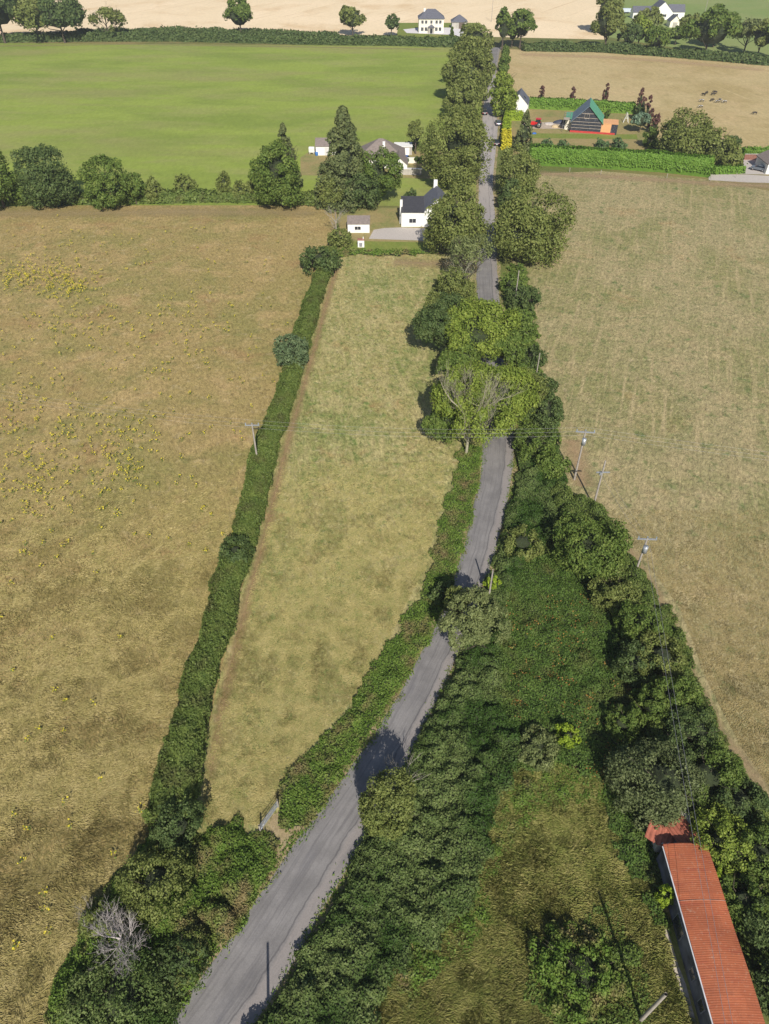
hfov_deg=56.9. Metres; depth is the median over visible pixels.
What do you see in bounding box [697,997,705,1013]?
window
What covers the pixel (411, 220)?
window
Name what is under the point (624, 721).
edge tree
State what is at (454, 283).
ash sapling
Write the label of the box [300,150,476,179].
bungalow garden
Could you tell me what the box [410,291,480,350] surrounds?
road tree
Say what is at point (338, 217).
bare tree
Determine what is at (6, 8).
tree
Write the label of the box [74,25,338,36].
wheat hedge
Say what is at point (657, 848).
shed ruin
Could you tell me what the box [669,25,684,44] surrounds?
meadow tree
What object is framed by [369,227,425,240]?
gravel yard
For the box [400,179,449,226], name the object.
white cottage
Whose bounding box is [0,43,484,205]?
green field
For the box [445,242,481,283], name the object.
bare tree
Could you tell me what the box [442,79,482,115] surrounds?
lane tree
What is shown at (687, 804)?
power line
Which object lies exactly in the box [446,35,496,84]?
lane tree
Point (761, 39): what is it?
meadow tree
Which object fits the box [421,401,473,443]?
road tree
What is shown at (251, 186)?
hedge tree
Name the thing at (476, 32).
lane tree
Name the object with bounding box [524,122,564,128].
site rubble
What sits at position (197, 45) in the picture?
pasture far edge
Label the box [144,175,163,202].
hedge tree
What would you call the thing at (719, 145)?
yard tree
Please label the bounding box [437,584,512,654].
ash tree
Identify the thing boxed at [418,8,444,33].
farmhouse
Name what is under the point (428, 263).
paddock top scorch
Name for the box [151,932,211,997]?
hawthorn bush
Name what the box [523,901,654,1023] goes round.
weed patch
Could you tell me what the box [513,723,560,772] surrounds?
elder bush
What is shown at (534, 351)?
verge tree
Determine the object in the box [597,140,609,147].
round shrub
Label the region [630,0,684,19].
white house
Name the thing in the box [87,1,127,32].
tree
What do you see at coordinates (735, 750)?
bare meadow margin
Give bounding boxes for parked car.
[481,108,487,114]
[493,139,499,144]
[495,120,501,125]
[750,164,764,171]
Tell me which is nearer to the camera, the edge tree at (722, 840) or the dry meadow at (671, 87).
the edge tree at (722, 840)
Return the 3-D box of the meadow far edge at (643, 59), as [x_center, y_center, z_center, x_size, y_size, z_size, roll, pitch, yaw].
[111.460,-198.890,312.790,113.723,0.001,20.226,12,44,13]
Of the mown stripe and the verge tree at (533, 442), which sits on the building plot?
the mown stripe
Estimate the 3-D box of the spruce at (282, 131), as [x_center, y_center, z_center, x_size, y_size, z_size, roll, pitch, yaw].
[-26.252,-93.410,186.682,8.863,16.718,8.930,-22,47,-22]
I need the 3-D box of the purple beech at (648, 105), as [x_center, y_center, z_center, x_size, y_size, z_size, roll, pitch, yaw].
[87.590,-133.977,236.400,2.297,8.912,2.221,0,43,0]
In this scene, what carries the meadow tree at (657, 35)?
on the ground at (506, 261)
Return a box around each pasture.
[0,205,336,1023]
[609,0,768,56]
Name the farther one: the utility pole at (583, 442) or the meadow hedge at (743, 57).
the meadow hedge at (743, 57)
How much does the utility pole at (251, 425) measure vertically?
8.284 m
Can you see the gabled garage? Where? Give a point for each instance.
(672, 20)
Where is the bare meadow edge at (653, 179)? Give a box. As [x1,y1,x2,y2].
[543,173,762,186]
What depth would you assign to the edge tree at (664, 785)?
64.81 m
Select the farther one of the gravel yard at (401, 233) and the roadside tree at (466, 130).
the roadside tree at (466, 130)
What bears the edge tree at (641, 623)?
on the ground at (506, 261)
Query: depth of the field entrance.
65.19 m
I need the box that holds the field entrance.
[257,812,299,896]
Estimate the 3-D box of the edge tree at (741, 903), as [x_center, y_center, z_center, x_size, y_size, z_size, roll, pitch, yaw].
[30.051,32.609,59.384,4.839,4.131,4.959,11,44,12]
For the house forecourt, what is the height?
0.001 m
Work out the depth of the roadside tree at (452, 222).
151.55 m
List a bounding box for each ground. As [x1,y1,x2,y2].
[34,35,768,1023]
[570,440,583,484]
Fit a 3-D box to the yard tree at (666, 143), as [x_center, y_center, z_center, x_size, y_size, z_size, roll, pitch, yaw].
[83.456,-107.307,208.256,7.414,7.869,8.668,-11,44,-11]
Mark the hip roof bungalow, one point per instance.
(374, 145)
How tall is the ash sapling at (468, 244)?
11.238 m
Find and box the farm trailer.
[623,8,630,12]
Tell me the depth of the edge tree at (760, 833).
61.40 m
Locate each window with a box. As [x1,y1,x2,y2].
[354,226,360,230]
[409,218,415,223]
[673,912,684,940]
[688,966,695,981]
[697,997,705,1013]
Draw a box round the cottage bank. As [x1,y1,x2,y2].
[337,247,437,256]
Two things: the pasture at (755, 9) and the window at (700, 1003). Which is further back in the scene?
the pasture at (755, 9)
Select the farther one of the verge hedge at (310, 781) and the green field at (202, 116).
the green field at (202, 116)
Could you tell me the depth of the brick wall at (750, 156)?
209.98 m
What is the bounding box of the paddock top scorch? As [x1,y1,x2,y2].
[395,261,464,264]
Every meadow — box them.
[507,49,768,148]
[508,171,768,796]
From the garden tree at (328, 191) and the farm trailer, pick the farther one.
the farm trailer
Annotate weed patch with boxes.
[379,758,618,1015]
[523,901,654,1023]
[601,781,672,933]
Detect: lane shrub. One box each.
[459,159,479,179]
[497,178,520,207]
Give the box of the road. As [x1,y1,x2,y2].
[173,47,513,1023]
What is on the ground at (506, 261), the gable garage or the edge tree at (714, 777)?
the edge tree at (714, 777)
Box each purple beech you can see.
[538,85,544,96]
[569,86,575,98]
[602,83,609,99]
[636,88,644,108]
[641,96,646,108]
[646,95,652,112]
[647,108,654,127]
[651,114,657,127]
[655,112,660,126]
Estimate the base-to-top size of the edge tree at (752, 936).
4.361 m
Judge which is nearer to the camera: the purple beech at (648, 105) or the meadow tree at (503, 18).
the purple beech at (648, 105)
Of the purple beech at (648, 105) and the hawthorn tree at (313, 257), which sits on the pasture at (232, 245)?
the hawthorn tree at (313, 257)
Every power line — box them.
[258,420,579,429]
[645,544,724,1020]
[649,542,732,1023]
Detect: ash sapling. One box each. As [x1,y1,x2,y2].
[435,264,472,296]
[446,233,494,283]
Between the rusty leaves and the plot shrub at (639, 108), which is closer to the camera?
the rusty leaves
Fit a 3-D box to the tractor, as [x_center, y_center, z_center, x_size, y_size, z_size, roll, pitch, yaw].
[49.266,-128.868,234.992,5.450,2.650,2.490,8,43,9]
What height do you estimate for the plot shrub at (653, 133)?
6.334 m
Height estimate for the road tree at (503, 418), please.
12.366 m
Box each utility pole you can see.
[245,423,258,455]
[489,569,493,593]
[573,429,594,479]
[594,460,609,499]
[636,536,656,568]
[639,992,667,1021]
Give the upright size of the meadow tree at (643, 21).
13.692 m
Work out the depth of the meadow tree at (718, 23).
304.26 m
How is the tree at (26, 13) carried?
on the ground at (506, 261)
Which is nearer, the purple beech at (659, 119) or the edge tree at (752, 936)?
the edge tree at (752, 936)
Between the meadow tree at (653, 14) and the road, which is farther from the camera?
the meadow tree at (653, 14)
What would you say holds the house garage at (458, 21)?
on the house forecourt
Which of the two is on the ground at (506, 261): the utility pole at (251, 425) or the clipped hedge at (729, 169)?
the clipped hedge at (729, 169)
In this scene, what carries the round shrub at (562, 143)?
on the building plot
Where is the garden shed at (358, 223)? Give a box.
[347,215,369,232]
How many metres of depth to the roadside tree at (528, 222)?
149.41 m
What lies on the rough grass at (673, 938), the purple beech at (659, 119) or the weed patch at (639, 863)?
the weed patch at (639, 863)
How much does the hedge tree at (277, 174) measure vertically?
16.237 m
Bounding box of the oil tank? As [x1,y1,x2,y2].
[308,146,314,153]
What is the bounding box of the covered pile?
[553,119,564,123]
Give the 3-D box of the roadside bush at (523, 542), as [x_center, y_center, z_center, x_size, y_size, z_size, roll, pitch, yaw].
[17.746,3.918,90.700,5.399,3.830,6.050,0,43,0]
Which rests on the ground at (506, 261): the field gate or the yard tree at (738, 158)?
the yard tree at (738, 158)
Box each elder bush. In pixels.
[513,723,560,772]
[522,920,627,1023]
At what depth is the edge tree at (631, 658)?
75.73 m
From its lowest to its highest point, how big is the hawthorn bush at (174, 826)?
4.352 m
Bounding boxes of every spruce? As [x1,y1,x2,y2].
[277,122,302,187]
[308,105,379,213]
[630,111,650,131]
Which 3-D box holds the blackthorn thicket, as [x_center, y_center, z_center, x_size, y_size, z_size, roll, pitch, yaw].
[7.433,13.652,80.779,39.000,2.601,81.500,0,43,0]
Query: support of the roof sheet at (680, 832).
on the shed ruin
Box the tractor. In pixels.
[531,118,541,127]
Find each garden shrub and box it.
[403,187,416,195]
[414,156,423,163]
[450,26,453,35]
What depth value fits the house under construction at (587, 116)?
229.14 m
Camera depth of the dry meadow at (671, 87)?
281.19 m
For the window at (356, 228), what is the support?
in the garden shed at (358, 223)
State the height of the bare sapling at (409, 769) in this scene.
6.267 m
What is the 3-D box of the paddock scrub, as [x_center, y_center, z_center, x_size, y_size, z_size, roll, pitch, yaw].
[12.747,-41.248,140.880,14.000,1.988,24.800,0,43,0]
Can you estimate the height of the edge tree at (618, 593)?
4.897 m
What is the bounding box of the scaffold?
[562,114,570,127]
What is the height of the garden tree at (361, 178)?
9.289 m
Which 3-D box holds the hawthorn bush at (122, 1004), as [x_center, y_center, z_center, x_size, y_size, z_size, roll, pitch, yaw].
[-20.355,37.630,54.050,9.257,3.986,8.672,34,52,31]
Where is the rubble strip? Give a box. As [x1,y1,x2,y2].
[661,929,695,1023]
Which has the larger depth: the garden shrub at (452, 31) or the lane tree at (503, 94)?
the garden shrub at (452, 31)
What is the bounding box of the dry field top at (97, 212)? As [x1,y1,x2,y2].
[0,210,309,214]
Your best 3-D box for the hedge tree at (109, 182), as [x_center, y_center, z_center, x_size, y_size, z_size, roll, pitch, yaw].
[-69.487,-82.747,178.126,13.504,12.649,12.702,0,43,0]
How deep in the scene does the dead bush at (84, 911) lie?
58.85 m
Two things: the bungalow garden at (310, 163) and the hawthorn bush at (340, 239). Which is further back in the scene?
the bungalow garden at (310, 163)
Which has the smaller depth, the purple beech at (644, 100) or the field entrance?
the field entrance
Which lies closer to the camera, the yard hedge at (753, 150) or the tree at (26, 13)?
the yard hedge at (753, 150)
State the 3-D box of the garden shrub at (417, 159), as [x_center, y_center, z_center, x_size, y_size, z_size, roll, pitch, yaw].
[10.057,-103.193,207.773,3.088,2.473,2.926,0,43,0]
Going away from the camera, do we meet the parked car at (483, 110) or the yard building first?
the yard building
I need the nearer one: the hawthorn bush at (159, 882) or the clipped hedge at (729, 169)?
the hawthorn bush at (159, 882)
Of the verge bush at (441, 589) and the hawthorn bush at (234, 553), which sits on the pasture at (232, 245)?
the hawthorn bush at (234, 553)
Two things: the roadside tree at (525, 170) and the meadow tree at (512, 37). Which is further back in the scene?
the meadow tree at (512, 37)
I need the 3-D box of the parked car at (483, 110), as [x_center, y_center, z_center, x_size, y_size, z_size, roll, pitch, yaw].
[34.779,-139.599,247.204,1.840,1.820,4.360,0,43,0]
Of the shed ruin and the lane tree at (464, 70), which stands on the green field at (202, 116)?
the lane tree at (464, 70)
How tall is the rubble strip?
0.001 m
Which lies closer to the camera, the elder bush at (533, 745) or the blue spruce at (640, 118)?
the elder bush at (533, 745)
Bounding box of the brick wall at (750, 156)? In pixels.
[744,154,756,159]
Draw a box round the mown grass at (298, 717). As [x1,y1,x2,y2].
[201,461,444,824]
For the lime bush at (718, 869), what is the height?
3.275 m
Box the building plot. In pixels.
[510,109,657,154]
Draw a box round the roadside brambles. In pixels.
[42,813,280,1023]
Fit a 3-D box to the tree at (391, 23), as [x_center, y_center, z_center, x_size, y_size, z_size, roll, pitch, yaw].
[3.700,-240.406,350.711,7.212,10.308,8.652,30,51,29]
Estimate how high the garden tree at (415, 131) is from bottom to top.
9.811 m
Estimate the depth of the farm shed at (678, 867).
56.34 m
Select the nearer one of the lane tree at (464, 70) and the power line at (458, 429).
the power line at (458, 429)
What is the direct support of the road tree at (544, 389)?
on the ground at (506, 261)
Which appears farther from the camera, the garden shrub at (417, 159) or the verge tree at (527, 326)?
the garden shrub at (417, 159)
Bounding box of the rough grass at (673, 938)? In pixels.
[374,766,699,1023]
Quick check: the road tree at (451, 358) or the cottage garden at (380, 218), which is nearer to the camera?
the road tree at (451, 358)
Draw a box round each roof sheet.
[645,820,674,846]
[666,815,700,843]
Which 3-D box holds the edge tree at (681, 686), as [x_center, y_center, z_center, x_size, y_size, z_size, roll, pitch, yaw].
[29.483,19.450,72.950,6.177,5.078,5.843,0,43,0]
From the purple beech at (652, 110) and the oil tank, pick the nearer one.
the oil tank
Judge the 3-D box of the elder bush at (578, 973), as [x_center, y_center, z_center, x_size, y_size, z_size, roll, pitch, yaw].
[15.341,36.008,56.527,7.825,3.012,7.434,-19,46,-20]
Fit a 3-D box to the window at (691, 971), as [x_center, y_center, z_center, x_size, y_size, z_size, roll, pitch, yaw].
[24.220,36.354,55.862,0.080,1.140,0.840,0,43,0]
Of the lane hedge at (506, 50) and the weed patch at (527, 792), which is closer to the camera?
the weed patch at (527, 792)
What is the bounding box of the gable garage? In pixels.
[514,88,529,112]
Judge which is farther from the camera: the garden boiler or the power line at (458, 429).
the garden boiler
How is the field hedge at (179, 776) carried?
on the ground at (506, 261)
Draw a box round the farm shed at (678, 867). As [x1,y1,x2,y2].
[656,843,764,1023]
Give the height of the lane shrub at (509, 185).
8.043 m
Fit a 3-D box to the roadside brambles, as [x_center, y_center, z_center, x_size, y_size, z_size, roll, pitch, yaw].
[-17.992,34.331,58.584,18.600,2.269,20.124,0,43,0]
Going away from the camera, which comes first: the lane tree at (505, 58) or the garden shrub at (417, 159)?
the garden shrub at (417, 159)
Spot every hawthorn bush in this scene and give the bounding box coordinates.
[50,933,182,1023]
[78,894,127,947]
[114,845,196,928]
[148,798,206,858]
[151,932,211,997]
[217,535,255,564]
[327,227,353,248]
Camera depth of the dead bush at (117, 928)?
56.20 m
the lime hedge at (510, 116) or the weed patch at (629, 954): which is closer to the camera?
the weed patch at (629, 954)
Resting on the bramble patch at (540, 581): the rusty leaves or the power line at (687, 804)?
the rusty leaves
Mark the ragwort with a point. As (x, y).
(25, 273)
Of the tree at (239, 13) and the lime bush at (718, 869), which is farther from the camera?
the tree at (239, 13)
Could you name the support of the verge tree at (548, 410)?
on the meadow at (652, 315)
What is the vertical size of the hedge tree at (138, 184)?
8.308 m
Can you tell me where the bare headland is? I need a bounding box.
[212,269,336,757]
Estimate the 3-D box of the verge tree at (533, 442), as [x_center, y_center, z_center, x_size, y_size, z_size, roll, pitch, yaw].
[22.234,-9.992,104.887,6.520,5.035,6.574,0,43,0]
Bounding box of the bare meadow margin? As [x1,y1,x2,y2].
[630,550,760,783]
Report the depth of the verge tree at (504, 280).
144.84 m
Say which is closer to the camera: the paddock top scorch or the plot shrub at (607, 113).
the paddock top scorch
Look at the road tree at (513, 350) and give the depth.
119.28 m
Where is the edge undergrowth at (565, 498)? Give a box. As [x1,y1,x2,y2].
[549,481,768,1001]
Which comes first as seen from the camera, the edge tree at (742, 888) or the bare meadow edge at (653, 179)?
the edge tree at (742, 888)
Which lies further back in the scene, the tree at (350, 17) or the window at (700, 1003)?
the tree at (350, 17)
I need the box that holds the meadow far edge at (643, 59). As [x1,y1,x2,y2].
[523,54,757,69]
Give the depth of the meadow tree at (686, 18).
344.51 m
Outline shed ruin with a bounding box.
[651,807,690,852]
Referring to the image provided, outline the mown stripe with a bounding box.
[529,133,637,138]
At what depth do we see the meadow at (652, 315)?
124.84 m
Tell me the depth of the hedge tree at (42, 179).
173.83 m
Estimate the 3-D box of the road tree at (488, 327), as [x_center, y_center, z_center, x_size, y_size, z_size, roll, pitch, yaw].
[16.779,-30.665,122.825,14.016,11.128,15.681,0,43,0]
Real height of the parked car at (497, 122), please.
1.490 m
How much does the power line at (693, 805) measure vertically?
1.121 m
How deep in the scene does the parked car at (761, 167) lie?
202.16 m
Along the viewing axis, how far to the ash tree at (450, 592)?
79.92 m
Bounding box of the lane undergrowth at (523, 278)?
[503,263,561,463]
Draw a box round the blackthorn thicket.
[251,428,568,1023]
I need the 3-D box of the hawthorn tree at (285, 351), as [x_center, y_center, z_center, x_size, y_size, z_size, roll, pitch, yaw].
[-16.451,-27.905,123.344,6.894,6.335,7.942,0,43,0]
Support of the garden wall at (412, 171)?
on the garden terrace
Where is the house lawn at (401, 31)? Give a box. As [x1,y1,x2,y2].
[397,23,480,37]
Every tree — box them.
[0,0,17,42]
[0,151,30,207]
[8,0,47,33]
[9,143,79,209]
[37,0,86,42]
[75,153,133,209]
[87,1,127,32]
[118,172,147,204]
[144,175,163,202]
[173,173,198,191]
[215,170,231,193]
[222,0,252,31]
[232,179,249,199]
[245,179,254,193]
[247,138,304,207]
[272,333,309,368]
[299,245,343,277]
[315,170,351,209]
[325,207,343,228]
[339,5,366,34]
[341,172,380,208]
[357,145,403,204]
[357,766,416,841]
[384,13,399,35]
[406,119,423,153]
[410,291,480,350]
[418,104,494,190]
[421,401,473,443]
[422,182,489,255]
[429,359,540,447]
[434,340,481,373]
[436,362,529,453]
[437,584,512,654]
[440,46,493,101]
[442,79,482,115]
[442,295,521,362]
[443,585,484,618]
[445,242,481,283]
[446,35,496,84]
[459,21,494,50]
[486,181,577,268]
[487,326,530,365]
[489,70,518,116]
[495,6,512,49]
[496,142,541,197]
[498,53,510,69]
[498,271,519,293]
[504,285,542,312]
[506,24,519,47]
[508,315,538,344]
[509,8,537,48]
[512,425,556,462]
[514,367,550,421]
[522,344,548,368]
[524,389,564,432]
[535,450,571,479]
[536,372,559,398]
[550,511,633,582]
[588,565,643,616]
[590,0,626,43]
[596,0,624,9]
[603,736,711,832]
[604,703,646,741]
[609,639,658,688]
[612,597,672,648]
[617,21,643,42]
[626,685,674,722]
[632,6,664,24]
[635,15,652,43]
[636,629,688,684]
[640,673,704,722]
[644,25,669,45]
[648,733,698,769]
[654,107,714,156]
[655,131,678,151]
[664,703,724,761]
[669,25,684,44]
[678,12,700,38]
[678,740,744,813]
[680,3,743,49]
[689,802,757,878]
[693,127,740,165]
[708,776,768,821]
[717,147,744,166]
[719,873,768,933]
[727,822,768,883]
[728,135,741,146]
[731,16,761,50]
[731,892,768,951]
[736,871,768,911]
[748,18,768,52]
[752,958,768,1017]
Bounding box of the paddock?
[194,254,477,836]
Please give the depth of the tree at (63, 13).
329.91 m
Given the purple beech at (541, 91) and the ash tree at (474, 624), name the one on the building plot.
the purple beech at (541, 91)
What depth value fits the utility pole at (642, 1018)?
51.97 m
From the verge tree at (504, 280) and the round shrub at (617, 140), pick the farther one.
the round shrub at (617, 140)
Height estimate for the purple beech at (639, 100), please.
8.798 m
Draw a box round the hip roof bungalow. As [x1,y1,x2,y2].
[356,138,407,167]
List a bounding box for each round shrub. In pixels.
[541,138,552,146]
[557,139,569,145]
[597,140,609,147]
[612,137,621,146]
[613,140,627,148]
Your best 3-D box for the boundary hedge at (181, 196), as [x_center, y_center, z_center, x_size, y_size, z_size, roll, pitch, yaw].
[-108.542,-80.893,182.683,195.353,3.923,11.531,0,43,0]
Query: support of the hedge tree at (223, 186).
on the green field at (202, 116)
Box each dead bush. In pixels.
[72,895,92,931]
[83,893,152,978]
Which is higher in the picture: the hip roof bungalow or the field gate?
the hip roof bungalow
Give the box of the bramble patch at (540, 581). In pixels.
[485,540,650,843]
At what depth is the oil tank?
213.67 m
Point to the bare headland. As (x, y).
(265, 534)
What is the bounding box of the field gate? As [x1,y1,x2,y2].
[258,799,278,830]
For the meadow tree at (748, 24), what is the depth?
314.48 m
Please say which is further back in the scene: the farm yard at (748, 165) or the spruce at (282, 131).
the farm yard at (748, 165)
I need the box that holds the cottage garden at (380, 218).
[338,208,474,254]
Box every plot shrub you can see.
[604,109,610,118]
[632,103,645,116]
[642,126,658,146]
[648,141,655,148]
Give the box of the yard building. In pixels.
[755,150,768,173]
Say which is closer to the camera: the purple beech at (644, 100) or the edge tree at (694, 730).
the edge tree at (694, 730)
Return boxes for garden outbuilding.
[315,138,330,154]
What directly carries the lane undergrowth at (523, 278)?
on the ground at (506, 261)
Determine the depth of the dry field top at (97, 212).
179.14 m
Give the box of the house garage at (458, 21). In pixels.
[451,14,467,28]
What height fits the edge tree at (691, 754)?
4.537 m
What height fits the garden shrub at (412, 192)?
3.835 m
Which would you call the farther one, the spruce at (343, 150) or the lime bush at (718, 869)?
the spruce at (343, 150)
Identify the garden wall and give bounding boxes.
[401,168,421,174]
[408,157,416,162]
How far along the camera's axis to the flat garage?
213.26 m
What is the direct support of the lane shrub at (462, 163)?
on the ground at (506, 261)
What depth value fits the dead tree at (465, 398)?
99.52 m
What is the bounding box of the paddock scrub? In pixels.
[422,280,477,308]
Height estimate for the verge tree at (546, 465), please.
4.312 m
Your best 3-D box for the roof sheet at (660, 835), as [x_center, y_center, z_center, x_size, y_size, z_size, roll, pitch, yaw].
[24.528,28.732,63.067,2.400,0.110,1.874,25,62,16]
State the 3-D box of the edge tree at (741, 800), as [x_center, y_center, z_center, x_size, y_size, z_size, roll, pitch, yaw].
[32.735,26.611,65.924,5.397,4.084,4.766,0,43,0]
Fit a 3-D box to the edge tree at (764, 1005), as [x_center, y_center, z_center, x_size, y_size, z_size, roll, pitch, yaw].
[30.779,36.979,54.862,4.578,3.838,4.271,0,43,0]
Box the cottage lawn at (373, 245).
[350,241,428,249]
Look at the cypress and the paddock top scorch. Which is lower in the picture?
the paddock top scorch
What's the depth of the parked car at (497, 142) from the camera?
219.45 m
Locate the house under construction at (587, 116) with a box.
[564,98,618,134]
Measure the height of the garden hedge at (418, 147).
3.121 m
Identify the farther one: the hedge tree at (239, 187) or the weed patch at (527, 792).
the hedge tree at (239, 187)
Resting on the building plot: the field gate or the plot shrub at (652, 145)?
the plot shrub at (652, 145)
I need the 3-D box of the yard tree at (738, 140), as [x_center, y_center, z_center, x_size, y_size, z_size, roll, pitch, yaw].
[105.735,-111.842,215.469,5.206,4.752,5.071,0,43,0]
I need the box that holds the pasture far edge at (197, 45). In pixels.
[16,44,405,48]
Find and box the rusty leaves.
[491,587,643,783]
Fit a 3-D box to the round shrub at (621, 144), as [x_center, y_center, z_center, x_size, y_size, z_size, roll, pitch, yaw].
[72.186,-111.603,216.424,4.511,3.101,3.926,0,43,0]
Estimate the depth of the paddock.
106.84 m
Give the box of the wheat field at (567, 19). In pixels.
[0,0,603,39]
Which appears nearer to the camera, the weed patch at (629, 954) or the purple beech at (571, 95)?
the weed patch at (629, 954)
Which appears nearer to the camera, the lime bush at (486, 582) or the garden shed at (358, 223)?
the lime bush at (486, 582)
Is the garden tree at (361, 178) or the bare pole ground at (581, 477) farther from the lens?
the garden tree at (361, 178)
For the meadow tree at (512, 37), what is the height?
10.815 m
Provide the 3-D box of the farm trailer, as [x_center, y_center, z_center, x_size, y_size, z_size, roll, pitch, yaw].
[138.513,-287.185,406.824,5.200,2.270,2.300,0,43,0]
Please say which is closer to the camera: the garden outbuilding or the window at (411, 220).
the window at (411, 220)
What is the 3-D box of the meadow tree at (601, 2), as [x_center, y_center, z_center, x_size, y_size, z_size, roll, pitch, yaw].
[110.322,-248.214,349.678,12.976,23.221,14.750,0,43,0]
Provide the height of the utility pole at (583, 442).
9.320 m
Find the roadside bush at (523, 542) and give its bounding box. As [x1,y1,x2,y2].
[501,523,544,562]
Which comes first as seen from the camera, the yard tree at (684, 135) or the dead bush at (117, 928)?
the dead bush at (117, 928)
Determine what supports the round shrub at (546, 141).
on the building plot
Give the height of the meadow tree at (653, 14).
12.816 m
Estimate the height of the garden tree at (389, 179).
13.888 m
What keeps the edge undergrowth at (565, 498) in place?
on the ground at (506, 261)
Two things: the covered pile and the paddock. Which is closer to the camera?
the paddock
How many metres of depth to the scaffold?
230.05 m
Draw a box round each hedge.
[0,29,459,47]
[0,187,339,206]
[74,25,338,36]
[139,245,337,823]
[274,444,482,832]
[405,140,433,150]
[498,44,509,70]
[500,110,524,135]
[500,128,511,149]
[521,40,768,65]
[528,96,635,113]
[529,143,714,177]
[711,163,747,174]
[740,145,768,154]
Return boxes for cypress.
[511,108,532,151]
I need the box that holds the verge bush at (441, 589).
[428,579,457,605]
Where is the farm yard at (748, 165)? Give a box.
[743,158,768,174]
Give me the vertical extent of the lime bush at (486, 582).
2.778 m
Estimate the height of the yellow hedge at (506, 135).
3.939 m
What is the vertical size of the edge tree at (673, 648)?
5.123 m
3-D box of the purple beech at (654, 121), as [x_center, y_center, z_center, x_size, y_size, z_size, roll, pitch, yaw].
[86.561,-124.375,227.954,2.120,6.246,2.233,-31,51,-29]
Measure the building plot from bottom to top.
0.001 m
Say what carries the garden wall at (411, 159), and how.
on the bungalow garden at (310, 163)
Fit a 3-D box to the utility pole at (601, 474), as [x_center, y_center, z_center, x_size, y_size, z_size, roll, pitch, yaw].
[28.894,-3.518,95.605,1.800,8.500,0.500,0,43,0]
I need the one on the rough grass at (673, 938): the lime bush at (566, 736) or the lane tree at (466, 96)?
the lime bush at (566, 736)
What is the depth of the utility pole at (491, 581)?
83.47 m
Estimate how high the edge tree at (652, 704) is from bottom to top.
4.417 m
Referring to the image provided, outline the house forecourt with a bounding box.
[403,28,463,35]
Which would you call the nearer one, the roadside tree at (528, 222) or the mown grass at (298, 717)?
the mown grass at (298, 717)
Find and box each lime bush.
[483,575,501,589]
[555,722,581,748]
[653,883,674,908]
[715,866,721,879]
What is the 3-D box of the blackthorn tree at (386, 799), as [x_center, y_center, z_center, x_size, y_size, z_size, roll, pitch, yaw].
[0.349,26.701,63.756,5.686,6.894,6.376,0,43,0]
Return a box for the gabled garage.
[666,14,679,26]
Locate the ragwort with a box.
[0,214,288,949]
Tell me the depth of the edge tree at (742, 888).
60.00 m
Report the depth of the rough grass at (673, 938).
58.29 m
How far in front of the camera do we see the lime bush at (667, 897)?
59.79 m
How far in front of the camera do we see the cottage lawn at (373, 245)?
163.98 m
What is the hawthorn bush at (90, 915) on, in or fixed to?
on the pasture at (232, 245)
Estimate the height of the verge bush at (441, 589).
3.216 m
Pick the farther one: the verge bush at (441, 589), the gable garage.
the gable garage
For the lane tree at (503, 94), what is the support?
on the ground at (506, 261)
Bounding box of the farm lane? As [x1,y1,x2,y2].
[709,174,768,182]
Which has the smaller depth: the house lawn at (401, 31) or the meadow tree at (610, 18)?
the meadow tree at (610, 18)
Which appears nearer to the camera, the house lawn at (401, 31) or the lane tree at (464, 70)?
the lane tree at (464, 70)
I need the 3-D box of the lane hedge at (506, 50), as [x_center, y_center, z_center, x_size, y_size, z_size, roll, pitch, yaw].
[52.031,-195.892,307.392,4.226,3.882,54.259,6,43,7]
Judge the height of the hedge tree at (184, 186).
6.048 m
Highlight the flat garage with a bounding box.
[394,142,412,154]
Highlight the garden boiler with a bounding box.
[357,237,363,246]
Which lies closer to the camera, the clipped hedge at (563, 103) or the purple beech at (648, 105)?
the purple beech at (648, 105)

